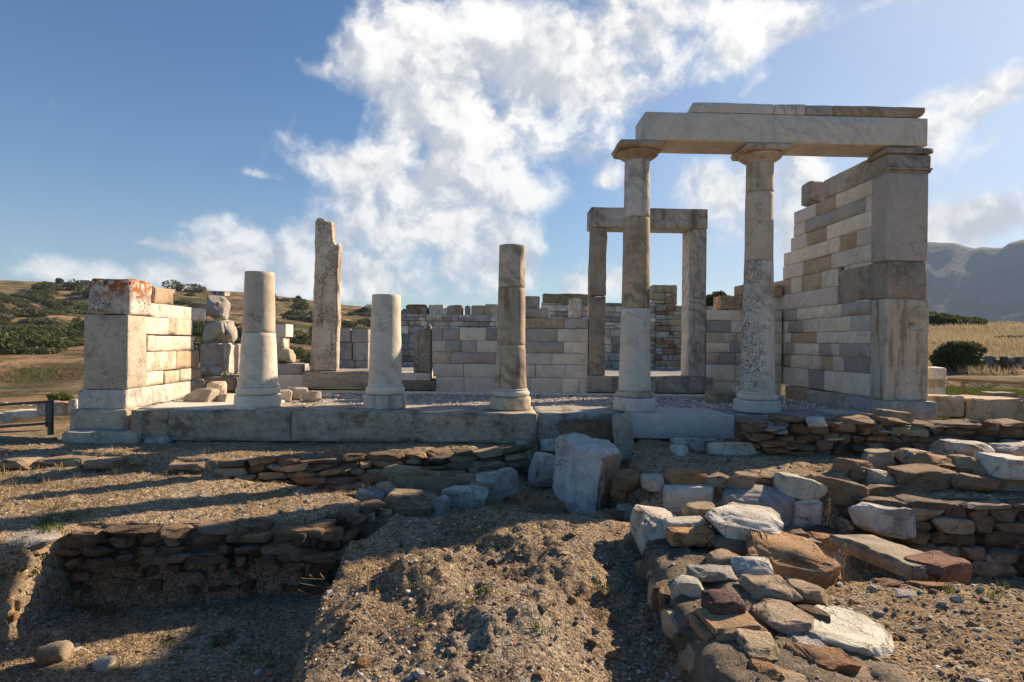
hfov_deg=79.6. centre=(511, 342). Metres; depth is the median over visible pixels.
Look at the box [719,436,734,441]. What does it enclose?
stone
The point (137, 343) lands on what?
side wall
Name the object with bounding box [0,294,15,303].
shrub
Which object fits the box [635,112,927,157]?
architrave
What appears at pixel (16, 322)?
shrub
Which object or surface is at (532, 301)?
loose block
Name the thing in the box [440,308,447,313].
loose block
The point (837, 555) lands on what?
stone
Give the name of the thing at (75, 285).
shrub
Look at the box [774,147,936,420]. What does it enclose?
side wall
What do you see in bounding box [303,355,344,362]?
shrub
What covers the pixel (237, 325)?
shrub
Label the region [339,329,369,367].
wall
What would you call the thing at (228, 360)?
slab
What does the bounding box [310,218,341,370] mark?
door jamb
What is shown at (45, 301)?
shrub
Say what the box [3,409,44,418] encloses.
block
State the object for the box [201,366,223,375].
stone
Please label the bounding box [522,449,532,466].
stone
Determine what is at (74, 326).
shrub
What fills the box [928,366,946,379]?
block
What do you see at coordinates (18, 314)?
shrub
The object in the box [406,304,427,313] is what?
loose block
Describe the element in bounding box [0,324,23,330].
shrub
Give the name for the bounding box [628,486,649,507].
stone
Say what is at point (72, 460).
slab
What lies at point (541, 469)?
stone
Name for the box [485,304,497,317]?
loose block
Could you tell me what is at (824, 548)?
stone
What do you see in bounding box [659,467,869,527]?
ruined wall
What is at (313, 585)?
dry twigs
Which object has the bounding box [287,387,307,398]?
fallen stone
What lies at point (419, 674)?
stone chips
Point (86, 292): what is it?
shrub
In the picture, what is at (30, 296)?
shrub
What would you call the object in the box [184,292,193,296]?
shrub
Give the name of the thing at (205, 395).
fallen stone
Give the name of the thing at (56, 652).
stone
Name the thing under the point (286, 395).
fallen stone
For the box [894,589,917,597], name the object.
stone
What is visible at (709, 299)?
tree
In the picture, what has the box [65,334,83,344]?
shrub
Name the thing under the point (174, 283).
tree
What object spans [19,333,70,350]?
shrub
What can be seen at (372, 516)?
dry stone wall
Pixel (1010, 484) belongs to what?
boulder
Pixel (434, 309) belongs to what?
loose block
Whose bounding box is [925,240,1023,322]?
mountain
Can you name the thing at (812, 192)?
broken stone
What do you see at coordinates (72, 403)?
block
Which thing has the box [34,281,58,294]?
shrub
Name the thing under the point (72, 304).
shrub
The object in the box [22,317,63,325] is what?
shrub
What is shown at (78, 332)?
shrub
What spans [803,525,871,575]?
dry stone wall
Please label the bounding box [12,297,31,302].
shrub
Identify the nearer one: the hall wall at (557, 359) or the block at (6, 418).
the hall wall at (557, 359)
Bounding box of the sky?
[0,0,1023,319]
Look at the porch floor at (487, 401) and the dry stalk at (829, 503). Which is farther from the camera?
the porch floor at (487, 401)
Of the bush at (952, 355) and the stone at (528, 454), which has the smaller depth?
the stone at (528, 454)
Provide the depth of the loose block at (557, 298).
20.45 m
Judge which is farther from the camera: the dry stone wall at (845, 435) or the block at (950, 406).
the block at (950, 406)
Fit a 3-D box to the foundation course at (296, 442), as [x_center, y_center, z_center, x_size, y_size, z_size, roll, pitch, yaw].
[-3.078,1.604,9.379,6.909,0.337,0.512,1,0,-2]
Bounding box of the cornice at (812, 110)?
[687,102,924,117]
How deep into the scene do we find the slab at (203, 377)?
12.71 m
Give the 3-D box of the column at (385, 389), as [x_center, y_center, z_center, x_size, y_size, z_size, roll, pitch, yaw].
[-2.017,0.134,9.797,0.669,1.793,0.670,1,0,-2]
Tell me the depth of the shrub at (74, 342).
76.24 m
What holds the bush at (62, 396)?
on the ground at (32, 376)
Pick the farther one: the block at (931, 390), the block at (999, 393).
the block at (999, 393)
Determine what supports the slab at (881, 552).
on the stone at (824, 548)
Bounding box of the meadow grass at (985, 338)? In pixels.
[798,320,1023,374]
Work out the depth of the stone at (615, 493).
6.78 m
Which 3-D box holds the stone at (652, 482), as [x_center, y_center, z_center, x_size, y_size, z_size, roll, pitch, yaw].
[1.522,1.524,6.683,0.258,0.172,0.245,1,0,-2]
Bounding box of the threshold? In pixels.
[302,370,435,389]
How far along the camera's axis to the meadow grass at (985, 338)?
37.64 m
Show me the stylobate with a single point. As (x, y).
(407, 423)
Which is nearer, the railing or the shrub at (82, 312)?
the railing
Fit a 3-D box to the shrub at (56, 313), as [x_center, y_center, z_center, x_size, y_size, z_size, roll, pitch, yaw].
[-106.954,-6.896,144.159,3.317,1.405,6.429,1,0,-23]
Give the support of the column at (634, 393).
on the stylobate
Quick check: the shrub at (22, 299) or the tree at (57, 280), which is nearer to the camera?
the shrub at (22, 299)
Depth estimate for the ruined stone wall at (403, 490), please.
7.18 m
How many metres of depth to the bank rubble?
5.43 m
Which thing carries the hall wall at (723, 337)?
on the base course at (435, 392)
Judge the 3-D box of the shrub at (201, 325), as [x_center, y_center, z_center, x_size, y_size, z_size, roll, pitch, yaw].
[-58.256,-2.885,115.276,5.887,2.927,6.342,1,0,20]
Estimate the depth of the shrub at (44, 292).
198.58 m
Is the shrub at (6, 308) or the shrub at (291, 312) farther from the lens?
the shrub at (291, 312)
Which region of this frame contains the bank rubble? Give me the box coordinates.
[0,543,325,642]
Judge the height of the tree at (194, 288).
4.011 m
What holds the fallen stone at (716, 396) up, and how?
on the porch floor at (487, 401)
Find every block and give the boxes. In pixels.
[0,412,23,422]
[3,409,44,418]
[37,400,68,415]
[68,399,77,414]
[401,309,413,316]
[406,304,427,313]
[420,307,428,313]
[429,305,444,315]
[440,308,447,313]
[447,305,463,316]
[465,305,470,314]
[471,305,484,314]
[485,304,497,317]
[525,296,539,307]
[525,308,548,317]
[542,293,588,302]
[927,394,964,416]
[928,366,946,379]
[928,379,945,388]
[928,387,944,394]
[948,395,1023,420]
[979,391,1017,397]
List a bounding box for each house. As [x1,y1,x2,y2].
[60,280,91,287]
[211,291,230,295]
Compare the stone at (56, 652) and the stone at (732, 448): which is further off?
the stone at (732, 448)
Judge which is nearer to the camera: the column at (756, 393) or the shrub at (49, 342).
the column at (756, 393)
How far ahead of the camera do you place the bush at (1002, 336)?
41.96 m
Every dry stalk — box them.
[826,498,830,522]
[840,543,849,582]
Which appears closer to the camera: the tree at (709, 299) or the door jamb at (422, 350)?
the door jamb at (422, 350)
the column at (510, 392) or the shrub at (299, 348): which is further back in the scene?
the shrub at (299, 348)
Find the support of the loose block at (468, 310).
on the wall at (665, 329)
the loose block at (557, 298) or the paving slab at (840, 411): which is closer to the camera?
the paving slab at (840, 411)
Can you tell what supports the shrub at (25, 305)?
on the ground at (32, 376)
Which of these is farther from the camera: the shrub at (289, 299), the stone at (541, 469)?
the shrub at (289, 299)
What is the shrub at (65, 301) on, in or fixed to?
on the ground at (32, 376)
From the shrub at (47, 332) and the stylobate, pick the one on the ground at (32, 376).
the shrub at (47, 332)
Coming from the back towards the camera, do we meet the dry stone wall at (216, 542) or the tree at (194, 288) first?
the tree at (194, 288)
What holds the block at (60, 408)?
on the ground at (32, 376)
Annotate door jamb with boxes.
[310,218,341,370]
[414,324,431,372]
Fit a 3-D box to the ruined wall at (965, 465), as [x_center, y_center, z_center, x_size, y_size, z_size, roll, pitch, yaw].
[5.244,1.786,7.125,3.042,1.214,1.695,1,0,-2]
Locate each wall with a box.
[54,519,343,568]
[70,278,204,429]
[214,444,534,489]
[285,499,393,594]
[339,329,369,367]
[355,464,517,516]
[401,285,712,368]
[432,318,587,392]
[627,501,918,681]
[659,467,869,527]
[705,285,781,394]
[731,409,1023,456]
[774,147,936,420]
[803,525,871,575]
[832,439,1023,496]
[835,494,1023,577]
[976,356,1023,370]
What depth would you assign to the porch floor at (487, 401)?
11.39 m
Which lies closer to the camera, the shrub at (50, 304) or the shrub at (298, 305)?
the shrub at (50, 304)
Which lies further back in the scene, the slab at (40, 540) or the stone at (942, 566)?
the slab at (40, 540)
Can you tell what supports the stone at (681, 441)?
on the ground at (32, 376)
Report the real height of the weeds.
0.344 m
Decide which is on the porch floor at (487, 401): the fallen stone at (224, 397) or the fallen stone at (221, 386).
the fallen stone at (221, 386)
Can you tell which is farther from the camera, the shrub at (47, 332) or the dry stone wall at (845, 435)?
the shrub at (47, 332)
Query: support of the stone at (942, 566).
on the ground at (32, 376)
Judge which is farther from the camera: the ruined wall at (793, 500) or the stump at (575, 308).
the stump at (575, 308)
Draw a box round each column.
[234,271,281,407]
[363,294,405,409]
[490,244,530,410]
[611,139,665,411]
[730,143,791,413]
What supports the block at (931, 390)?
on the ground at (32, 376)
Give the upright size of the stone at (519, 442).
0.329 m
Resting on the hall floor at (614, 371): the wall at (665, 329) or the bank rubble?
the wall at (665, 329)
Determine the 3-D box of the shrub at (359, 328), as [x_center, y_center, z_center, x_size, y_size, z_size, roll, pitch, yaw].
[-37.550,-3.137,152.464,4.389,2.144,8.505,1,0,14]
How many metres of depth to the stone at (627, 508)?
6.61 m
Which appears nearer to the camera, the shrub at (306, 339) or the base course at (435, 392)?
the base course at (435, 392)
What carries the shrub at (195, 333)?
on the ground at (32, 376)
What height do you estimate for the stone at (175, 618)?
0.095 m
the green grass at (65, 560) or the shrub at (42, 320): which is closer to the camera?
the green grass at (65, 560)
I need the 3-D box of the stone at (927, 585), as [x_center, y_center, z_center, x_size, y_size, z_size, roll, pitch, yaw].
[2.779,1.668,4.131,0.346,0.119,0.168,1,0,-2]
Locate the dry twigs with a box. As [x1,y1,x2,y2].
[300,573,324,597]
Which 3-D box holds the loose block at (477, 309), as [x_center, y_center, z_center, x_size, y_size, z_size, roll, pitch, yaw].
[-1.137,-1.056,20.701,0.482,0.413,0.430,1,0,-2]
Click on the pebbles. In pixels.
(661, 656)
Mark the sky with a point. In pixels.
(205, 143)
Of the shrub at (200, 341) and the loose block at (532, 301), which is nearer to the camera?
the loose block at (532, 301)
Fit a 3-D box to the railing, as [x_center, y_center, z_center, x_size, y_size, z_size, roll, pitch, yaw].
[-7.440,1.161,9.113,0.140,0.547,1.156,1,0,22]
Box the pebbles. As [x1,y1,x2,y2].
[0,442,1023,681]
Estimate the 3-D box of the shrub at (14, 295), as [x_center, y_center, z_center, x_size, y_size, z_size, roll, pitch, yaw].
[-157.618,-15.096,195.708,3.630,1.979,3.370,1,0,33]
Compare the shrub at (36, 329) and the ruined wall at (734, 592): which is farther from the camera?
the shrub at (36, 329)
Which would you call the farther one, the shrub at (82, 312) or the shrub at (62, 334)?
the shrub at (82, 312)
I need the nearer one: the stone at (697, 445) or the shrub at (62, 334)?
the stone at (697, 445)
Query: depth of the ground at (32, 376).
4.91 m
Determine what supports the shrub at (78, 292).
on the ground at (32, 376)
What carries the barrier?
on the ground at (32, 376)
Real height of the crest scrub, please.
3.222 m
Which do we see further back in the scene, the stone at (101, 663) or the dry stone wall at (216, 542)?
the dry stone wall at (216, 542)
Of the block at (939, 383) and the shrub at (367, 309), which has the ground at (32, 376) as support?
the shrub at (367, 309)
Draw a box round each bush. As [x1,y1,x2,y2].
[46,392,74,400]
[928,340,987,372]
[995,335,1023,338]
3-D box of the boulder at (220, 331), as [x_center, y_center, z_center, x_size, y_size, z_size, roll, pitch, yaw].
[-6.147,-0.216,12.951,0.598,0.555,0.588,1,0,-2]
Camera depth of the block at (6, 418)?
15.50 m
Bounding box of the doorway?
[587,207,712,392]
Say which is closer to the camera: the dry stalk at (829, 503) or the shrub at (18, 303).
the dry stalk at (829, 503)
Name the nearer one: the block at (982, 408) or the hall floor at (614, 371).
the block at (982, 408)
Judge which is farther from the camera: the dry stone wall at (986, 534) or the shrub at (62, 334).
the shrub at (62, 334)
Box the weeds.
[937,385,1023,421]
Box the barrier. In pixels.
[947,378,1023,394]
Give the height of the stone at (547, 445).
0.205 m
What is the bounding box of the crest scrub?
[929,311,988,324]
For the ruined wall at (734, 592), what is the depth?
3.62 m
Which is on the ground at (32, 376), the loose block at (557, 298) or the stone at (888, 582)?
the stone at (888, 582)
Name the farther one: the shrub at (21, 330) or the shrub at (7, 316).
the shrub at (7, 316)
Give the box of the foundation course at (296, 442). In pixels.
[172,440,468,443]
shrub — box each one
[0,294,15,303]
[0,306,11,311]
[0,312,14,320]
[0,321,32,325]
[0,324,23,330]
[0,326,48,340]
[0,328,26,353]
[4,310,39,316]
[7,331,40,343]
[10,293,22,296]
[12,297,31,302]
[12,300,23,305]
[12,306,50,317]
[15,303,36,308]
[16,346,60,354]
[17,323,42,327]
[19,324,66,329]
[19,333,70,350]
[20,325,42,335]
[21,292,45,300]
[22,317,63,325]
[25,328,54,334]
[28,289,52,297]
[31,281,63,289]
[31,295,44,302]
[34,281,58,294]
[40,297,60,305]
[45,300,60,307]
[47,304,74,310]
[48,324,77,336]
[49,331,67,336]
[50,311,64,314]
[55,338,83,347]
[60,299,74,303]
[61,279,83,290]
[63,309,97,314]
[64,302,87,305]
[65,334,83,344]
[66,320,83,330]
[68,331,83,337]
[70,290,85,294]
[76,305,87,310]
[82,288,88,296]
[174,299,192,304]
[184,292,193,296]
[185,338,202,350]
[186,301,199,306]
[192,320,210,332]
[192,328,202,336]
[234,323,254,335]
[234,333,241,342]
[275,297,306,302]
[284,309,307,315]
[285,314,312,321]
[289,330,311,344]
[289,346,307,354]
[290,299,308,309]
[293,349,310,358]
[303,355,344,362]
[341,319,358,326]
[349,326,369,328]
[356,312,370,317]
[357,319,370,326]
[359,304,371,314]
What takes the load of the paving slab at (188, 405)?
on the stylobate
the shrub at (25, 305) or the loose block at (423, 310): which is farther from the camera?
the shrub at (25, 305)
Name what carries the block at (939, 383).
on the block at (931, 390)
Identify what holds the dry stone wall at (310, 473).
on the ground at (32, 376)
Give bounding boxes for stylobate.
[131,403,835,442]
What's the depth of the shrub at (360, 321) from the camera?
179.05 m
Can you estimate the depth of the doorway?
12.97 m
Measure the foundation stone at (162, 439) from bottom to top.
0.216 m
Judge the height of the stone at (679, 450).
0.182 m
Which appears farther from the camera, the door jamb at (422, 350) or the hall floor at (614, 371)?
the hall floor at (614, 371)
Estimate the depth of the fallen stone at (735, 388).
11.74 m
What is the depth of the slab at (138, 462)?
7.88 m
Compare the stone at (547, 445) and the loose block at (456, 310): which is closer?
the stone at (547, 445)
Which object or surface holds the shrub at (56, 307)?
on the ground at (32, 376)
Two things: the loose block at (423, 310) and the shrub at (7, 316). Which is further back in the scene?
the shrub at (7, 316)
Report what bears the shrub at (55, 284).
on the ground at (32, 376)
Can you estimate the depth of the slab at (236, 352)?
13.21 m
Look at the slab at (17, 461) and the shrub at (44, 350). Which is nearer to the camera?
the slab at (17, 461)
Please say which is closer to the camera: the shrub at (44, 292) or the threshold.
the threshold
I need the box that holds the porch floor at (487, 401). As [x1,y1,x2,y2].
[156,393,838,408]
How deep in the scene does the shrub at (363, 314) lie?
236.61 m
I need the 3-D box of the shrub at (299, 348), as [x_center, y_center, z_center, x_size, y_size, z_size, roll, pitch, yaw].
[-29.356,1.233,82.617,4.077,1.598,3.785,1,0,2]
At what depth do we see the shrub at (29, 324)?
114.72 m
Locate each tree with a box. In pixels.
[54,278,63,283]
[161,279,182,290]
[182,283,206,291]
[706,290,729,305]
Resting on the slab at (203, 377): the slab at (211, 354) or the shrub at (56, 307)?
the slab at (211, 354)
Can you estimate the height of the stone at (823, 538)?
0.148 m
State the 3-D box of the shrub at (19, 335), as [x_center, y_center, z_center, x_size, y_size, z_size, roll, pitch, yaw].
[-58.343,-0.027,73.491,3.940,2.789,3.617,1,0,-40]
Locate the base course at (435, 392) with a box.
[308,389,784,397]
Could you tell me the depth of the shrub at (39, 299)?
189.92 m
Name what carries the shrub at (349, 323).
on the ground at (32, 376)
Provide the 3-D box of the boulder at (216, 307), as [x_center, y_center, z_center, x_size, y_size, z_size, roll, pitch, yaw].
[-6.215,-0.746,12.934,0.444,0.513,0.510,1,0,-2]
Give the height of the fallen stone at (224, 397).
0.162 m
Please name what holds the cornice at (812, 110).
on the architrave at (731, 134)
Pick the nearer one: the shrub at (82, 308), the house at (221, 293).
the shrub at (82, 308)
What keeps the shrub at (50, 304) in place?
on the ground at (32, 376)
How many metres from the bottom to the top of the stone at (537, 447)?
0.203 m
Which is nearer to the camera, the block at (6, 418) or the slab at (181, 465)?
the slab at (181, 465)
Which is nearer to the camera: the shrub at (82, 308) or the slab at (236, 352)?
the slab at (236, 352)
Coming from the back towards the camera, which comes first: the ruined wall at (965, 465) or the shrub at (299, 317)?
the shrub at (299, 317)
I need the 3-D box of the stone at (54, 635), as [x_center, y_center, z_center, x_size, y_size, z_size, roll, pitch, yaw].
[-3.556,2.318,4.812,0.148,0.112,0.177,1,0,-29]
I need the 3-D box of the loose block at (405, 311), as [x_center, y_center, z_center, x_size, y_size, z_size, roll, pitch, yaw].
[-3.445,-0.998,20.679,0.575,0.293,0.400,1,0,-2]
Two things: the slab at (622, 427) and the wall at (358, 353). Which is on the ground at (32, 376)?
the slab at (622, 427)
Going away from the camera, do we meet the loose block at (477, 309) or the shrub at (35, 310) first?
the loose block at (477, 309)
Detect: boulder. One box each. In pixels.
[202,320,237,344]
[205,295,230,319]
[552,432,621,514]
[994,479,1023,491]
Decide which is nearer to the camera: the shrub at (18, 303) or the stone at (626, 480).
the stone at (626, 480)
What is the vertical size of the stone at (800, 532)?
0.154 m
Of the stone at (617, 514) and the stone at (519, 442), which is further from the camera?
the stone at (519, 442)
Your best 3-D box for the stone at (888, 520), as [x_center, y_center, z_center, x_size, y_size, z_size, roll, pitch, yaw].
[3.744,1.785,6.283,0.701,0.360,0.477,1,0,-2]
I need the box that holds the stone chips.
[0,441,1023,681]
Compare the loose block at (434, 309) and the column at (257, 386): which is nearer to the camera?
the column at (257, 386)
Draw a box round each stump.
[255,324,310,389]
[568,299,581,318]
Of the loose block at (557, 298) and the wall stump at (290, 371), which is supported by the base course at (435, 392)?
the wall stump at (290, 371)
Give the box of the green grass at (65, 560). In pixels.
[7,472,1018,669]
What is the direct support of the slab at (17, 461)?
on the ground at (32, 376)
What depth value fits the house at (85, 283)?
231.00 m
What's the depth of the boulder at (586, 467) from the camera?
7.03 m
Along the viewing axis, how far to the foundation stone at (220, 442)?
9.10 m
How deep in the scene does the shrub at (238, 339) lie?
79.07 m
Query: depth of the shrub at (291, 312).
203.53 m
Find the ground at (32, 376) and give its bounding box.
[0,280,1023,681]
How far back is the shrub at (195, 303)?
206.86 m
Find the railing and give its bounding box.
[0,400,53,434]
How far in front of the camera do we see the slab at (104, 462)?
7.72 m
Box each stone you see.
[36,640,73,665]
[46,629,68,642]
[62,428,141,443]
[92,655,115,671]
[144,435,171,443]
[168,614,185,620]
[183,388,218,401]
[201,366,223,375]
[206,381,226,393]
[210,440,232,443]
[217,393,235,401]
[279,389,291,401]
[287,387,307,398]
[302,391,321,401]
[321,392,334,397]
[515,440,529,445]
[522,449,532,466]
[528,452,554,487]
[530,442,539,455]
[540,438,555,451]
[556,419,613,443]
[598,508,623,521]
[610,481,629,500]
[614,469,640,491]
[617,503,632,521]
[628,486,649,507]
[640,473,663,491]
[669,444,688,455]
[670,438,699,447]
[687,438,718,452]
[705,390,733,403]
[706,442,757,455]
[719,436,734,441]
[732,385,739,397]
[788,528,809,537]
[801,181,825,206]
[806,531,838,551]
[808,538,833,557]
[831,549,845,567]
[848,502,915,538]
[878,577,901,587]
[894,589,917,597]
[901,580,950,590]
[904,550,971,583]
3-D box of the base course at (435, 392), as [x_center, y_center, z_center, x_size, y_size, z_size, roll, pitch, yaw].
[0.701,1.104,13.096,10.143,0.127,0.461,1,0,-2]
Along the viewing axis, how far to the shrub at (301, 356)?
77.97 m
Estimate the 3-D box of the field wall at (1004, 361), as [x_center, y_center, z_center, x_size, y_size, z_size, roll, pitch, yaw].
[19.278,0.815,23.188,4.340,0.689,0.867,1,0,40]
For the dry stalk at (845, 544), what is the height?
0.316 m
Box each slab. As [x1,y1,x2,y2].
[0,454,51,468]
[6,529,61,548]
[34,454,96,466]
[83,456,126,469]
[129,459,153,464]
[138,400,285,409]
[165,460,207,470]
[200,343,223,375]
[201,374,238,392]
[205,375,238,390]
[223,343,233,374]
[233,344,240,373]
[612,413,635,460]
[813,409,871,414]
[829,534,929,580]
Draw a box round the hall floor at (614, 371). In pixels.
[309,365,680,377]
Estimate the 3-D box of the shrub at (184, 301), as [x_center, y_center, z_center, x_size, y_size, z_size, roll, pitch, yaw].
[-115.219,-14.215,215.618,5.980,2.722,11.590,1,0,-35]
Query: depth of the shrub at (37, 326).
112.36 m
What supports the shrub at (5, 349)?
on the ground at (32, 376)
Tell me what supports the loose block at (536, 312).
on the hall wall at (557, 359)
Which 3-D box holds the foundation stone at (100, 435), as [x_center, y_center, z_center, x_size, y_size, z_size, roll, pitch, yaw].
[-5.989,1.445,9.156,1.105,0.326,0.529,1,0,-2]
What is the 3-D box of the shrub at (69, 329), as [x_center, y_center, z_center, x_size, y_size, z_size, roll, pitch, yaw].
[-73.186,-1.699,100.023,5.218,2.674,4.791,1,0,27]
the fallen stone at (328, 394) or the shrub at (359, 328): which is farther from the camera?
the shrub at (359, 328)
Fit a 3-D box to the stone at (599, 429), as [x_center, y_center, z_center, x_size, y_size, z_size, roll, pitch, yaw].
[1.070,1.335,8.875,0.846,0.460,0.603,1,0,-2]
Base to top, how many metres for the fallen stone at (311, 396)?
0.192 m

